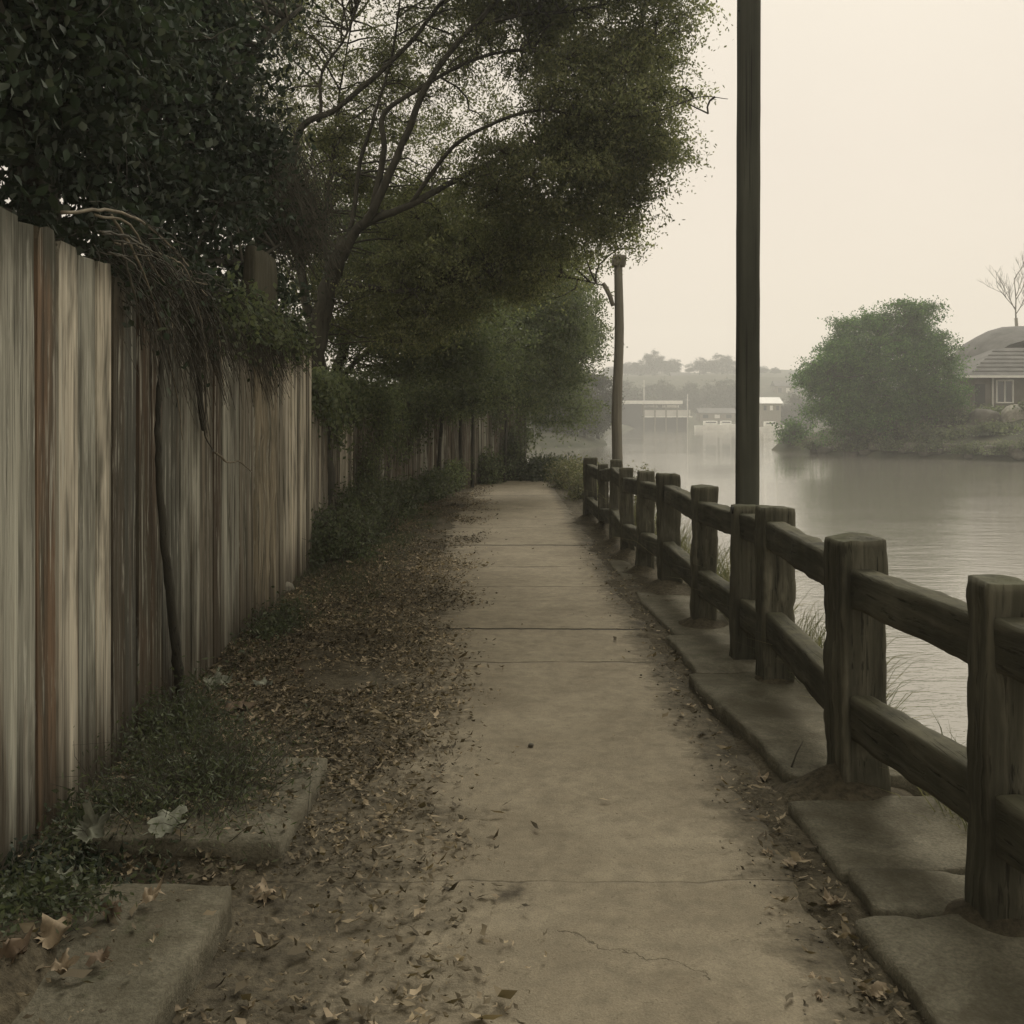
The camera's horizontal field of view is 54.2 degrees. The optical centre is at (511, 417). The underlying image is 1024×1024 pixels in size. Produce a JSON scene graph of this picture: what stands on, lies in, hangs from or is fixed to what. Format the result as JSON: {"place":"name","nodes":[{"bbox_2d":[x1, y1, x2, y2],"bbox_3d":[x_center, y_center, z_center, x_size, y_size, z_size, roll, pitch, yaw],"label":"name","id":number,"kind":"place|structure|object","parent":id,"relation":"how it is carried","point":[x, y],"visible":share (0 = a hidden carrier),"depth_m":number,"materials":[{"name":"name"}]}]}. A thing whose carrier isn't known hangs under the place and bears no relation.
{"place":"outdoors","nodes":[
{"label":"outdoors","id":0,"kind":"place"},
{"bbox_2d":[19,508,446,860],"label":"grass","id":1,"kind":"structure","parent":0,"point":[352,577],"depth_m":8.87,"materials":[{"name":"green plant"}]},
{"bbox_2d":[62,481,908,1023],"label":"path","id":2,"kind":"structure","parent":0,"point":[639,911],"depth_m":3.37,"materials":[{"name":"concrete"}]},
{"bbox_2d":[248,877,281,905],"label":"fallen leaf","id":3,"kind":"object","parent":2,"relation":"on","point":[262,888],"visible":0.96,"depth_m":3.08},
{"bbox_2d":[0,484,926,1023],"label":"fallen leaves","id":4,"kind":"object","parent":2,"relation":"on","point":[260,714],"depth_m":4.53,"materials":[{"name":"plant"}]},
{"bbox_2d":[855,981,889,998],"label":"fallen leaf","id":5,"kind":"object","parent":2,"relation":"on","point":[876,986],"visible":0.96,"depth_m":2.55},
{"bbox_2d":[0,370,1023,1023],"bbox_3d":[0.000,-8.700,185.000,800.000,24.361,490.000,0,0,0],"label":"ground","id":6,"kind":"structure","parent":0,"point":[26,976],"depth_m":4.64,"materials":[{"name":"soil"}]},
{"bbox_2d":[0,838,192,941],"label":"weed clump","id":7,"kind":"object","parent":6,"relation":"on","point":[58,903],"visible":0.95,"depth_m":2.70,"materials":[{"name":"green plant"}]},
{"bbox_2d":[14,772,195,877],"bbox_3d":[-1.459,1.387,3.525,0.743,0.200,0.843,0,0,0],"label":"weed clump","id":8,"kind":"object","parent":6,"relation":"on","point":[71,814],"visible":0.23,"depth_m":3.50,"materials":[{"name":"green plant"}]},
{"bbox_2d":[0,825,218,884],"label":"weed clump","id":9,"kind":"object","parent":6,"relation":"on","point":[97,864],"visible":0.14,"depth_m":3.20,"materials":[{"name":"green plant"}]},
{"bbox_2d":[3,883,231,1023],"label":"kerb slab","id":10,"kind":"structure","parent":6,"relation":"on","point":[181,952],"depth_m":2.55,"materials":[{"name":"concrete"}]},
{"bbox_2d":[0,924,33,964],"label":"fallen leaf","id":11,"kind":"object","parent":10,"relation":"on","point":[10,948],"visible":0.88,"depth_m":2.42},
{"bbox_2d":[34,913,72,948],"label":"fallen leaf","id":12,"kind":"object","parent":10,"relation":"on","point":[50,935],"visible":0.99,"depth_m":2.55,"materials":[{"name":"plant"}]},
{"bbox_2d":[43,948,79,974],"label":"fallen leaf","id":13,"kind":"object","parent":10,"relation":"on","point":[62,965],"visible":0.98,"depth_m":2.45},
{"bbox_2d":[84,945,112,966],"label":"fallen leaf","id":14,"kind":"object","parent":10,"relation":"on","point":[101,956],"visible":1,"depth_m":2.48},
{"bbox_2d":[96,898,121,921],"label":"fallen leaf","id":15,"kind":"object","parent":10,"relation":"on","point":[117,908],"visible":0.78,"depth_m":2.71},
{"bbox_2d":[137,872,165,905],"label":"fallen leaf","id":16,"kind":"object","parent":10,"relation":"on","point":[149,894],"visible":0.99,"depth_m":2.80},
{"bbox_2d":[0,206,311,870],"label":"board fence","id":17,"kind":"object","parent":6,"relation":"on","point":[84,630],"visible":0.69,"depth_m":4.12,"materials":[{"name":"wood"}]},
{"bbox_2d":[60,201,320,471],"bbox_3d":[-1.779,-0.331,6.774,0.640,1.404,6.459,0,0,-2],"label":"creeper","id":18,"kind":"object","parent":17,"relation":"hanging from","point":[241,321],"visible":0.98,"depth_m":5.26,"materials":[{"name":"green plant"}]},
{"bbox_2d":[0,0,332,336],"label":"broadleaf tree","id":19,"kind":"object","parent":6,"relation":"on","point":[160,71],"visible":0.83,"depth_m":5.28,"materials":[{"name":"green plant"}]},
{"bbox_2d":[199,61,360,300],"bbox_3d":[-2.258,-2.163,8.926,1.852,2.229,2.073,0,0,0],"label":"dead brush","id":20,"kind":"object","parent":19,"relation":"hanging from","point":[308,209],"visible":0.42,"depth_m":8.75,"materials":[{"name":"green plant"}]},
{"bbox_2d":[147,233,207,701],"bbox_3d":[-1.690,0.372,5.087,0.108,2.437,1.056,0,0,0],"label":"climbing stem","id":21,"kind":"object","parent":6,"relation":"on","point":[176,655],"visible":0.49,"depth_m":4.80,"materials":[{"name":"brown plant"}]},
{"bbox_2d":[109,655,254,776],"bbox_3d":[-1.535,1.299,4.524,0.709,0.415,1.240,0,0,-20],"label":"weed clump","id":22,"kind":"object","parent":6,"relation":"on","point":[190,705],"visible":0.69,"depth_m":4.46,"materials":[{"name":"green plant"}]},
{"bbox_2d":[31,681,375,879],"bbox_3d":[-1.200,1.287,3.777,1.196,0.384,1.674,0,0,0],"label":"weed clump","id":23,"kind":"object","parent":6,"relation":"on","point":[187,776],"visible":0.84,"depth_m":3.64,"materials":[{"name":"green plant"}]},
{"bbox_2d":[86,756,326,864],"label":"kerb slab","id":24,"kind":"structure","parent":6,"relation":"on","point":[249,844],"depth_m":3.40,"materials":[{"name":"concrete"}]},
{"bbox_2d":[140,804,187,837],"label":"fallen leaf","id":25,"kind":"object","parent":24,"relation":"on","point":[161,818],"visible":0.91,"depth_m":3.30,"materials":[{"name":"plant"}]},
{"bbox_2d":[201,666,232,691],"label":"fallen leaf","id":26,"kind":"object","parent":6,"relation":"on","point":[219,680],"visible":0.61,"depth_m":5.44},
{"bbox_2d":[221,697,257,712],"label":"fallen leaf","id":27,"kind":"object","parent":6,"relation":"on","point":[241,703],"visible":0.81,"depth_m":4.95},
{"bbox_2d":[230,585,321,652],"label":"weed clump","id":28,"kind":"object","parent":6,"relation":"on","point":[281,623],"visible":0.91,"depth_m":6.84,"materials":[{"name":"green plant"}]},
{"bbox_2d":[302,493,393,569],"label":"shrub","id":29,"kind":"object","parent":6,"relation":"on","point":[336,537],"visible":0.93,"depth_m":10.23,"materials":[{"name":"green plant"}]},
{"bbox_2d":[324,465,410,543],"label":"shrub","id":30,"kind":"object","parent":6,"relation":"on","point":[365,491],"visible":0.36,"depth_m":12.12,"materials":[{"name":"green plant"}]},
{"bbox_2d":[347,423,398,503],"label":"shrub","id":31,"kind":"object","parent":6,"relation":"on","point":[371,465],"visible":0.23,"depth_m":13.41,"materials":[{"name":"green plant"}]},
{"bbox_2d":[244,100,555,441],"bbox_3d":[-1.580,-1.508,14.566,5.276,6.194,3.909,0,0,-31],"label":"broadleaf tree","id":32,"kind":"object","parent":6,"relation":"on","point":[474,361],"visible":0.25,"depth_m":14.18,"materials":[{"name":"green plant"}]},
{"bbox_2d":[380,471,433,521],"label":"shrub","id":33,"kind":"object","parent":6,"relation":"on","point":[412,506],"visible":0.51,"depth_m":14.81,"materials":[{"name":"green plant"}]},
{"bbox_2d":[311,400,525,546],"bbox_3d":[-1.369,0.585,17.810,1.009,1.913,15.265,0,0,9],"label":"board fence","id":34,"kind":"object","parent":6,"relation":"on","point":[342,466],"visible":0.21,"depth_m":17.14,"materials":[{"name":"wood"}]},
{"bbox_2d":[311,361,383,470],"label":"hanging ivy","id":35,"kind":"object","parent":34,"relation":"hanging from","point":[337,400],"visible":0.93,"depth_m":11.36,"materials":[{"name":"green plant"}]},
{"bbox_2d":[369,379,431,472],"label":"hanging ivy","id":36,"kind":"object","parent":34,"relation":"hanging from","point":[417,423],"visible":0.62,"depth_m":16.24,"materials":[{"name":"green plant"}]},
{"bbox_2d":[427,391,508,445],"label":"hanging ivy","id":37,"kind":"object","parent":34,"relation":"hanging from","point":[494,415],"visible":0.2,"depth_m":21.06,"materials":[{"name":"green plant"}]},
{"bbox_2d":[409,462,465,502],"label":"shrub","id":38,"kind":"object","parent":6,"relation":"on","point":[438,486],"visible":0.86,"depth_m":17.67,"materials":[{"name":"green plant"}]},
{"bbox_2d":[431,378,458,474],"bbox_3d":[-1.314,-0.213,19.134,2.058,3.584,2.197,0,0,-36],"label":"sapling","id":39,"kind":"object","parent":6,"relation":"on","point":[440,445],"visible":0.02,"depth_m":18.97,"materials":[{"name":"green plant"}]},
{"bbox_2d":[441,455,476,491],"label":"shrub","id":40,"kind":"object","parent":6,"relation":"on","point":[447,466],"visible":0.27,"depth_m":19.71,"materials":[{"name":"green plant"}]},
{"bbox_2d":[437,388,486,487],"bbox_3d":[-1.100,-0.185,20.633,1.950,3.547,1.701,0,0,-44],"label":"sapling","id":41,"kind":"object","parent":6,"relation":"on","point":[460,441],"visible":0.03,"depth_m":20.56,"materials":[{"name":"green plant"}]},
{"bbox_2d":[221,0,733,512],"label":"broadleaf tree","id":42,"kind":"object","parent":6,"relation":"on","point":[603,140],"visible":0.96,"depth_m":11.01,"materials":[{"name":"green plant"}]},
{"bbox_2d":[356,196,628,432],"bbox_3d":[-0.540,-1.352,18.819,5.504,5.889,5.005,0,0,0],"label":"broadleaf tree","id":43,"kind":"object","parent":6,"relation":"on","point":[560,330],"visible":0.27,"depth_m":18.37,"materials":[{"name":"green plant"}]},
{"bbox_2d":[476,444,515,484],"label":"shrub","id":44,"kind":"object","parent":6,"relation":"on","point":[489,473],"visible":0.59,"depth_m":22.34,"materials":[{"name":"green plant"}]},
{"bbox_2d":[463,371,535,487],"bbox_3d":[-0.876,-0.156,20.909,2.249,3.456,2.096,0,0,-21],"label":"sapling","id":45,"kind":"object","parent":6,"relation":"on","point":[472,450],"visible":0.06,"depth_m":20.97,"materials":[{"name":"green plant"}]},
{"bbox_2d":[491,371,534,481],"bbox_3d":[-0.166,-0.512,22.952,1.843,4.191,1.770,0,0,24],"label":"sapling","id":46,"kind":"object","parent":6,"relation":"on","point":[505,452],"visible":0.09,"depth_m":22.97,"materials":[{"name":"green plant"}]},
{"bbox_2d":[499,423,535,480],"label":"shrub","id":47,"kind":"object","parent":6,"relation":"on","point":[514,453],"visible":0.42,"depth_m":23.69,"materials":[{"name":"green plant"}]},
{"bbox_2d":[426,271,627,456],"bbox_3d":[0.000,-1.271,26.138,5.847,5.717,5.902,0,0,0],"label":"broadleaf tree","id":48,"kind":"object","parent":6,"relation":"on","point":[578,408],"visible":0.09,"depth_m":24.63,"materials":[{"name":"green plant"}]},
{"bbox_2d":[508,449,598,481],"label":"shrub","id":49,"kind":"object","parent":6,"relation":"on","point":[535,467],"visible":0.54,"depth_m":23.56,"materials":[{"name":"green plant"}]},
{"bbox_2d":[516,369,600,432],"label":"broadleaf tree","id":50,"kind":"object","parent":6,"relation":"on","point":[563,414],"visible":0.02,"depth_m":85.29,"materials":[{"name":"green plant"}]},
{"bbox_2d":[540,454,602,491],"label":"shrub","id":51,"kind":"object","parent":6,"relation":"on","point":[563,475],"visible":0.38,"depth_m":20.96,"materials":[{"name":"green plant"}]},
{"bbox_2d":[560,461,597,501],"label":"shrub","id":52,"kind":"object","parent":6,"relation":"on","point":[576,483],"visible":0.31,"depth_m":17.95,"materials":[{"name":"green plant"}]},
{"bbox_2d":[562,397,608,439],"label":"broadleaf tree","id":53,"kind":"object","parent":6,"relation":"on","point":[583,432],"visible":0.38,"depth_m":83.28,"materials":[{"name":"green plant"}]},
{"bbox_2d":[586,369,625,439],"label":"broadleaf tree","id":54,"kind":"object","parent":6,"relation":"on","point":[604,381],"visible":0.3,"depth_m":94.17,"materials":[{"name":"green plant"}]},
{"bbox_2d":[602,254,626,467],"bbox_3d":[1.527,-0.384,15.001,0.371,4.134,0.193,0,0,0],"label":"utility pole","id":55,"kind":"object","parent":6,"relation":"on","point":[617,303],"visible":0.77,"depth_m":14.94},
{"bbox_2d":[606,557,655,592],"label":"kerb slab","id":56,"kind":"structure","parent":6,"relation":"on","point":[619,566],"depth_m":9.73,"materials":[{"name":"concrete"}]},
{"bbox_2d":[608,377,662,400],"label":"broadleaf tree","id":57,"kind":"object","parent":6,"relation":"on","point":[636,394],"visible":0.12,"depth_m":248.58,"materials":[{"name":"green plant"}]},
{"bbox_2d":[626,360,648,375],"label":"broadleaf tree","id":58,"kind":"object","parent":6,"relation":"on","point":[635,371],"visible":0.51,"depth_m":385.07,"materials":[{"name":"green plant"}]},
{"bbox_2d":[637,348,668,375],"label":"broadleaf tree","id":59,"kind":"object","parent":6,"relation":"on","point":[653,366],"visible":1,"depth_m":377.23,"materials":[{"name":"green plant"}]},
{"bbox_2d":[622,401,691,427],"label":"boathouse","id":60,"kind":"object","parent":6,"relation":"on","point":[651,414],"visible":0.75,"depth_m":222.10,"materials":[{"name":"white paint"}]},
{"bbox_2d":[642,378,687,405],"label":"broadleaf tree","id":61,"kind":"object","parent":6,"relation":"on","point":[668,394],"visible":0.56,"depth_m":260.66,"materials":[{"name":"green plant"}]},
{"bbox_2d":[662,358,683,374],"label":"broadleaf tree","id":62,"kind":"object","parent":6,"relation":"on","point":[675,366],"visible":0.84,"depth_m":379.83,"materials":[{"name":"green plant"}]},
{"bbox_2d":[618,528,729,582],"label":"grass tuft","id":63,"kind":"object","parent":6,"relation":"on","point":[688,551],"visible":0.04,"depth_m":8.62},
{"bbox_2d":[619,515,729,558],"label":"grass tuft","id":64,"kind":"object","parent":6,"relation":"on","point":[683,541],"visible":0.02,"depth_m":10.14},
{"bbox_2d":[637,592,729,634],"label":"kerb slab","id":65,"kind":"structure","parent":6,"relation":"on","point":[668,615],"depth_m":7.40,"materials":[{"name":"concrete"}]},
{"bbox_2d":[679,381,702,409],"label":"broadleaf tree","id":66,"kind":"object","parent":6,"relation":"on","point":[693,393],"visible":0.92,"depth_m":260.04,"materials":[{"name":"green plant"}]},
{"bbox_2d":[684,357,712,374],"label":"broadleaf tree","id":67,"kind":"object","parent":6,"relation":"on","point":[697,365],"visible":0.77,"depth_m":374.29,"materials":[{"name":"green plant"}]},
{"bbox_2d":[666,634,755,673],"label":"kerb slab","id":68,"kind":"structure","parent":6,"relation":"on","point":[705,654],"depth_m":6.05,"materials":[{"name":"concrete"}]},
{"bbox_2d":[694,408,735,420],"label":"cabin","id":69,"kind":"object","parent":6,"relation":"on","point":[715,414],"visible":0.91,"depth_m":236.00,"materials":[{"name":"stone"}]},
{"bbox_2d":[697,379,735,406],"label":"broadleaf tree","id":70,"kind":"object","parent":6,"relation":"on","point":[718,388],"visible":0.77,"depth_m":259.78,"materials":[{"name":"green plant"}]},
{"bbox_2d":[701,354,735,374],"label":"broadleaf tree","id":71,"kind":"object","parent":6,"relation":"on","point":[715,366],"visible":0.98,"depth_m":368.51,"materials":[{"name":"green plant"}]},
{"bbox_2d":[711,392,735,413],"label":"broadleaf tree","id":72,"kind":"object","parent":6,"relation":"on","point":[722,399],"visible":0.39,"depth_m":253.83,"materials":[{"name":"green plant"}]},
{"bbox_2d":[735,0,760,504],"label":"utility pole","id":73,"kind":"object","parent":6,"relation":"on","point":[747,472],"visible":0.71,"depth_m":6.38,"materials":[{"name":"wood"}]},
{"bbox_2d":[678,538,823,627],"bbox_3d":[1.721,1.487,7.343,1.311,1.185,1.367,0,0,0],"label":"grass tuft","id":74,"kind":"object","parent":6,"relation":"on","point":[727,576],"visible":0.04,"depth_m":7.27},
{"bbox_2d":[759,397,782,426],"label":"cabin","id":75,"kind":"object","parent":6,"relation":"on","point":[769,408],"visible":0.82,"depth_m":185.00,"materials":[{"name":"stone"}]},
{"bbox_2d":[770,380,799,392],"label":"house on slope","id":76,"kind":"structure","parent":6,"relation":"on","point":[781,386],"depth_m":285.00,"materials":[{"name":"stone"}]},
{"bbox_2d":[770,413,815,444],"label":"shrub","id":77,"kind":"object","parent":6,"relation":"on","point":[792,433],"visible":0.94,"depth_m":68.20,"materials":[{"name":"green plant"}]},
{"bbox_2d":[780,390,818,429],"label":"broadleaf tree","id":78,"kind":"object","parent":6,"relation":"on","point":[786,411],"visible":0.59,"depth_m":188.30,"materials":[{"name":"green plant"}]},
{"bbox_2d":[583,457,1023,920],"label":"rail fence","id":79,"kind":"object","parent":6,"relation":"on","point":[976,783],"visible":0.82,"depth_m":3.78,"materials":[{"name":"wood"}]},
{"bbox_2d":[712,594,905,699],"bbox_3d":[1.797,1.583,5.842,0.992,1.022,1.235,0,0,-16],"label":"grass tuft","id":80,"kind":"object","parent":6,"relation":"on","point":[806,630],"visible":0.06,"depth_m":5.91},
{"bbox_2d":[689,673,930,795],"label":"kerb slab","id":81,"kind":"structure","parent":6,"relation":"on","point":[773,726],"depth_m":4.74,"materials":[{"name":"concrete"}]},
{"bbox_2d":[785,436,838,449],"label":"shrub","id":82,"kind":"object","parent":6,"relation":"on","point":[810,445],"visible":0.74,"depth_m":64.08,"materials":[{"name":"green plant"}]},
{"bbox_2d":[818,887,845,905],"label":"fallen leaf","id":83,"kind":"object","parent":6,"relation":"on","point":[828,898],"visible":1,"depth_m":3.00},
{"bbox_2d":[731,605,943,733],"bbox_3d":[1.855,1.555,5.456,1.273,1.002,1.232,0,0,0],"label":"grass tuft","id":84,"kind":"object","parent":6,"relation":"on","point":[819,639],"visible":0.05,"depth_m":5.31,"materials":[{"name":"plant"}]},
{"bbox_2d":[788,795,967,882],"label":"kerb slab","id":85,"kind":"structure","parent":6,"relation":"on","point":[844,835],"depth_m":3.44,"materials":[{"name":"concrete"}]},
{"bbox_2d":[786,294,979,446],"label":"round tree","id":86,"kind":"object","parent":6,"relation":"on","point":[851,395],"visible":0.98,"depth_m":60.49,"materials":[{"name":"green plant"}]},
{"bbox_2d":[848,867,964,918],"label":"kerb slab","id":87,"kind":"structure","parent":6,"relation":"on","point":[915,894],"depth_m":3.03,"materials":[{"name":"concrete"}]},
{"bbox_2d":[864,710,967,834],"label":"grass tuft","id":88,"kind":"object","parent":6,"relation":"on","point":[935,798],"visible":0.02,"depth_m":3.57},
{"bbox_2d":[898,436,954,452],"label":"shrub","id":89,"kind":"object","parent":6,"relation":"on","point":[934,444],"visible":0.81,"depth_m":56.30,"materials":[{"name":"green plant"}]},
{"bbox_2d":[856,914,1023,1023],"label":"kerb slab","id":90,"kind":"structure","parent":6,"relation":"on","point":[951,969],"depth_m":2.60,"materials":[{"name":"concrete"}]},
{"bbox_2d":[903,424,977,439],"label":"shrub","id":91,"kind":"object","parent":6,"relation":"on","point":[925,433],"visible":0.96,"depth_m":57.46,"materials":[{"name":"green plant"}]},
{"bbox_2d":[940,440,994,454],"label":"shrub","id":92,"kind":"object","parent":6,"relation":"on","point":[967,449],"visible":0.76,"depth_m":54.45,"materials":[{"name":"green plant"}]},
{"bbox_2d":[929,326,1023,409],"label":"house","id":93,"kind":"structure","parent":6,"relation":"on","point":[997,355],"depth_m":66.83,"materials":[{"name":"wood"}]},
{"bbox_2d":[975,384,984,407],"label":"door","id":94,"kind":"structure","parent":93,"relation":"in","point":[980,396],"depth_m":65.97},
{"bbox_2d":[996,380,1013,402],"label":"window","id":95,"kind":"structure","parent":93,"relation":"in","point":[1004,388],"depth_m":65.97,"materials":[{"name":"glass"}]},
{"bbox_2d":[968,408,1000,424],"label":"boulder","id":96,"kind":"object","parent":6,"relation":"on","point":[980,415],"visible":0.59,"depth_m":59.39,"materials":[{"name":"stone"}]},
{"bbox_2d":[947,418,1023,435],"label":"shrub","id":97,"kind":"object","parent":6,"relation":"on","point":[994,428],"visible":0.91,"depth_m":56.67,"materials":[{"name":"green plant"}]},
{"bbox_2d":[967,403,1006,415],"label":"shrub","id":98,"kind":"object","parent":6,"relation":"on","point":[996,408],"visible":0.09,"depth_m":61.13,"materials":[{"name":"green plant"}]},
{"bbox_2d":[972,438,1022,455],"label":"shrub","id":99,"kind":"object","parent":6,"relation":"on","point":[1003,450],"visible":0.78,"depth_m":52.77,"materials":[{"name":"green plant"}]},
{"bbox_2d":[979,252,1023,325],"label":"bare tree","id":100,"kind":"object","parent":6,"relation":"on","point":[1009,293],"visible":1,"depth_m":84.11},
{"bbox_2d":[1000,404,1023,421],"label":"boulder","id":101,"kind":"object","parent":6,"relation":"on","point":[1007,414],"visible":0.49,"depth_m":58.74,"materials":[{"name":"stone"}]},
{"bbox_2d":[1009,449,1023,459],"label":"boulder","id":102,"kind":"object","parent":6,"relation":"on","point":[1017,454],"visible":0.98,"depth_m":52.29,"materials":[{"name":"stone"}]},
{"bbox_2d":[0,0,1023,374],"label":"sky","id":103,"kind":"structure","parent":0,"point":[892,131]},
{"bbox_2d":[526,428,1023,745],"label":"water","id":104,"kind":"structure","parent":0,"point":[948,526],"depth_m":25.48,"materials":[{"name":"grey liquid"}]},
{"bbox_2d":[694,421,728,428],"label":"boat","id":105,"kind":"object","parent":104,"relation":"on","point":[710,425],"visible":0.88,"depth_m":204.37,"materials":[{"name":"white paint"}]},
{"bbox_2d":[759,421,784,431],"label":"boat","id":106,"kind":"object","parent":104,"relation":"on","point":[768,426],"visible":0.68,"depth_m":167.32,"materials":[{"name":"white paint"}]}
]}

